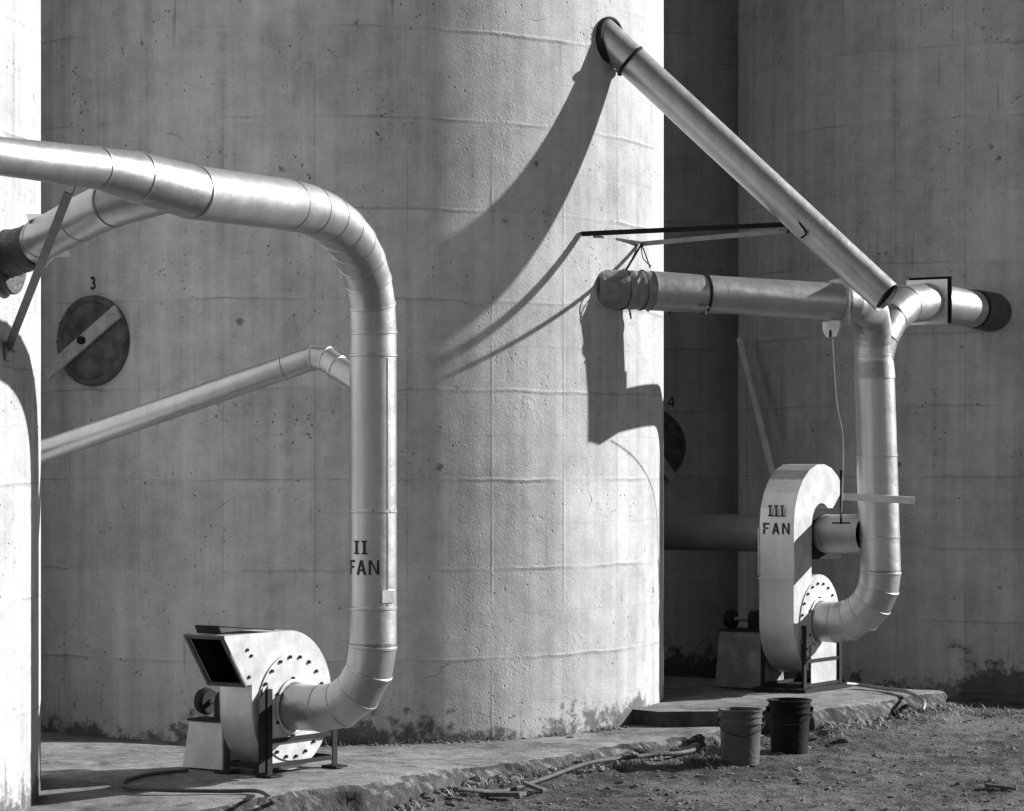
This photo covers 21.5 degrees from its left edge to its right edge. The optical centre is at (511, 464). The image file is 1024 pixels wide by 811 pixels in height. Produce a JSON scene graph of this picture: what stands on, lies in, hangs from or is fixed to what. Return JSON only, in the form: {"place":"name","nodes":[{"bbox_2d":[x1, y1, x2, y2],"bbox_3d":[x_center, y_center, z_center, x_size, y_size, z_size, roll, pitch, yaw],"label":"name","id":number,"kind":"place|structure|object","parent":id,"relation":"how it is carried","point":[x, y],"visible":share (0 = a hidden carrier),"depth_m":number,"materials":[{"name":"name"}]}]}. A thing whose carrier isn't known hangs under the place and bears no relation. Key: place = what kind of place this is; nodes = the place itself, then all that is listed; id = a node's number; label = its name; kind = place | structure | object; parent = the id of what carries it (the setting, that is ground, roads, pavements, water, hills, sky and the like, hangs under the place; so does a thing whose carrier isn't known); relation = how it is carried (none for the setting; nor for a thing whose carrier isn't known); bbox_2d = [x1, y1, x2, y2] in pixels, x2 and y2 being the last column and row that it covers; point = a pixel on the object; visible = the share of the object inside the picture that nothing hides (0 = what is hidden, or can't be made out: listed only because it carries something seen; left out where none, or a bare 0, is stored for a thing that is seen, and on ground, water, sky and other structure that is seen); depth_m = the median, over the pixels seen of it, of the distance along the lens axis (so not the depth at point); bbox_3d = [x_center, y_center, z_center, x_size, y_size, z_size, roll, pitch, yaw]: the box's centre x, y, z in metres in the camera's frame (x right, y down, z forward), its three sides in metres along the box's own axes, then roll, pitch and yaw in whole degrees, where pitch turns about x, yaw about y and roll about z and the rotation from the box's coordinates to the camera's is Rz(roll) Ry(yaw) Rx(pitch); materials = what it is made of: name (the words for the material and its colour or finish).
{"place":"outdoors","nodes":[
{"label":"outdoors","id":0,"kind":"place"},
{"bbox_2d":[393,699,1023,810],"bbox_3d":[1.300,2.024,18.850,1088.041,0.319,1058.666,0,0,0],"label":"ground","id":1,"kind":"structure","parent":0,"point":[856,748],"depth_m":17.30,"materials":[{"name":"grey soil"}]},
{"bbox_2d":[0,0,40,810],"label":"silo","id":2,"kind":"object","parent":1,"relation":"on","point":[20,483],"visible":0.95,"depth_m":14.27,"materials":[{"name":"paint"}]},
{"bbox_2d":[121,769,276,803],"bbox_3d":[-1.719,1.950,15.436,0.918,0.436,2.514,0,0,0],"label":"cable","id":3,"kind":"object","parent":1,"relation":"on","point":[263,793],"visible":0.92,"depth_m":14.64,"materials":[{"name":"rubber"}]},
{"bbox_2d":[26,724,720,810],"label":"slab","id":4,"kind":"structure","parent":1,"relation":"on","point":[84,773],"depth_m":15.93,"materials":[{"name":"concrete"}]},
{"bbox_2d":[183,625,347,777],"bbox_3d":[-1.593,1.343,15.703,0.785,0.874,1.063,0,0,34],"label":"blower fan","id":5,"kind":"object","parent":4,"relation":"on","point":[253,674],"visible":0.86,"depth_m":15.49},
{"bbox_2d":[0,136,396,732],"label":"air duct","id":6,"kind":"object","parent":5,"relation":"attached to","point":[125,187],"visible":1,"depth_m":15.17,"materials":[{"name":"silver metal"}]},
{"bbox_2d":[42,726,621,746],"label":"weeds","id":7,"kind":"object","parent":4,"relation":"on","point":[344,743],"visible":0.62,"depth_m":18.16,"materials":[{"name":"grey plant"}]},
{"bbox_2d":[41,0,663,744],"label":"silo","id":8,"kind":"object","parent":4,"relation":"on","point":[479,164],"visible":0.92,"depth_m":18.36,"materials":[{"name":"paint"}]},
{"bbox_2d":[594,236,650,318],"bbox_3d":[0.837,-1.334,19.277,0.196,0.582,0.659,0,0,33],"label":"tie wire","id":9,"kind":"object","parent":8,"relation":"attached to","point":[637,250],"visible":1,"depth_m":19.41,"materials":[{"name":"metal"}]},
{"bbox_2d":[581,222,784,235],"bbox_3d":[1.260,-1.664,19.039,1.565,0.123,0.040,0,0,-7],"label":"tie bar","id":10,"kind":"object","parent":8,"relation":"attached to","point":[681,229],"visible":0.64,"depth_m":19.01,"materials":[{"name":"metal"}]},
{"bbox_2d":[596,16,897,310],"bbox_3d":[1.628,-2.134,19.166,2.205,2.111,0.484,0,0,7],"label":"spout pipe","id":11,"kind":"object","parent":8,"relation":"attached to","point":[755,175],"visible":0.99,"depth_m":18.98,"materials":[{"name":"silver metal"}]},
{"bbox_2d":[642,228,791,245],"bbox_3d":[1.482,-1.635,19.367,1.159,0.095,0.040,0,0,23],"label":"tie bar","id":12,"kind":"object","parent":11,"relation":"attached to","point":[717,236],"visible":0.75,"depth_m":19.36,"materials":[{"name":"metal"}]},
{"bbox_2d":[598,268,1011,642],"bbox_3d":[2.278,-0.057,21.283,3.938,2.906,4.444,0,0,0],"label":"air duct","id":13,"kind":"object","parent":8,"relation":"attached to","point":[869,533],"visible":0.96,"depth_m":20.82,"materials":[{"name":"silver metal"}]},
{"bbox_2d":[321,724,647,746],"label":"wall crumbs","id":14,"kind":"object","parent":4,"relation":"on","point":[478,741],"depth_m":18.32,"materials":[{"name":"concrete"}]},
{"bbox_2d":[479,791,526,796],"bbox_3d":[-0.055,1.982,16.264,0.282,0.041,0.090,0,0,31],"label":"wood scrap","id":15,"kind":"object","parent":1,"relation":"on","point":[505,793],"visible":0.99,"depth_m":16.22,"materials":[{"name":"grey wood"}]},
{"bbox_2d":[522,781,546,791],"bbox_3d":[0.138,1.974,16.570,0.149,0.057,0.060,0,0,28],"label":"wood scrap","id":16,"kind":"object","parent":1,"relation":"on","point":[534,786],"visible":1,"depth_m":16.55,"materials":[{"name":"grey wood"}]},
{"bbox_2d":[439,746,700,793],"bbox_3d":[0.396,2.030,17.935,0.946,0.242,5.868,0,0,33],"label":"hose","id":17,"kind":"object","parent":1,"relation":"on","point":[571,768],"visible":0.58,"depth_m":17.31,"materials":[{"name":"rubber"}]},
{"bbox_2d":[388,704,959,810],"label":"rubble","id":18,"kind":"object","parent":1,"relation":"on","point":[430,797],"visible":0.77,"depth_m":17.45,"materials":[{"name":"stone"}]},
{"bbox_2d":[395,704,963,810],"bbox_3d":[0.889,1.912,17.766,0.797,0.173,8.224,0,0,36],"label":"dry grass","id":19,"kind":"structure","parent":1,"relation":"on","point":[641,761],"depth_m":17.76,"materials":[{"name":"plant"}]},
{"bbox_2d":[672,746,728,770],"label":"matted grass","id":20,"kind":"structure","parent":1,"relation":"on","point":[705,758],"depth_m":18.02,"materials":[{"name":"grey plant"}]},
{"bbox_2d":[664,0,737,678],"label":"silo","id":21,"kind":"object","parent":1,"relation":"on","point":[700,356],"visible":0.2,"depth_m":26.13,"materials":[{"name":"paint"}]},
{"bbox_2d":[716,707,764,765],"bbox_3d":[1.528,1.815,18.045,0.330,0.370,0.320,0,0,0],"label":"bucket","id":22,"kind":"object","parent":1,"relation":"on","point":[740,731],"visible":1,"depth_m":17.94,"materials":[{"name":"plastic"}]},
{"bbox_2d":[766,697,812,753],"bbox_3d":[1.953,1.834,18.995,0.336,0.370,0.326,0,0,0],"label":"bucket","id":23,"kind":"object","parent":1,"relation":"on","point":[790,717],"visible":1,"depth_m":18.88,"materials":[{"name":"plastic"}]},
{"bbox_2d":[633,676,947,734],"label":"slab","id":24,"kind":"structure","parent":1,"relation":"on","point":[691,701],"depth_m":20.26,"materials":[{"name":"concrete"}]},
{"bbox_2d":[715,464,852,692],"bbox_3d":[2.110,0.881,21.455,0.925,1.777,0.877,0,0,33],"label":"blower fan","id":25,"kind":"object","parent":24,"relation":"on","point":[769,646],"visible":0.92,"depth_m":21.09},
{"bbox_2d":[845,682,925,712],"bbox_3d":[2.946,1.940,21.879,0.569,0.468,3.178,0,0,4],"label":"hose","id":26,"kind":"object","parent":24,"relation":"on","point":[917,696],"visible":0.82,"depth_m":20.83,"materials":[{"name":"rubber"}]},
{"bbox_2d":[738,0,1023,702],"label":"silo","id":27,"kind":"object","parent":1,"relation":"on","point":[886,137],"visible":0.62,"depth_m":23.04,"materials":[{"name":"paint"}]},
{"bbox_2d":[737,337,774,476],"bbox_3d":[2.302,0.049,23.900,0.063,2.427,1.524,0,0,-18],"label":"leaning pole","id":28,"kind":"object","parent":27,"relation":"attached to","point":[756,407],"visible":0.62,"depth_m":24.21,"materials":[{"name":"grey metal"}]},
{"bbox_2d":[902,702,1022,723],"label":"straw heap","id":29,"kind":"object","parent":1,"relation":"on","point":[989,712],"visible":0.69,"depth_m":21.64,"materials":[{"name":"grey plant"}]},
{"bbox_2d":[984,783,1017,790],"bbox_3d":[3.045,2.005,16.814,0.216,0.030,0.025,0,0,34],"label":"stick","id":30,"kind":"object","parent":1,"relation":"on","point":[1001,786],"visible":1,"depth_m":16.80,"materials":[{"name":"grey wood"}]}
]}

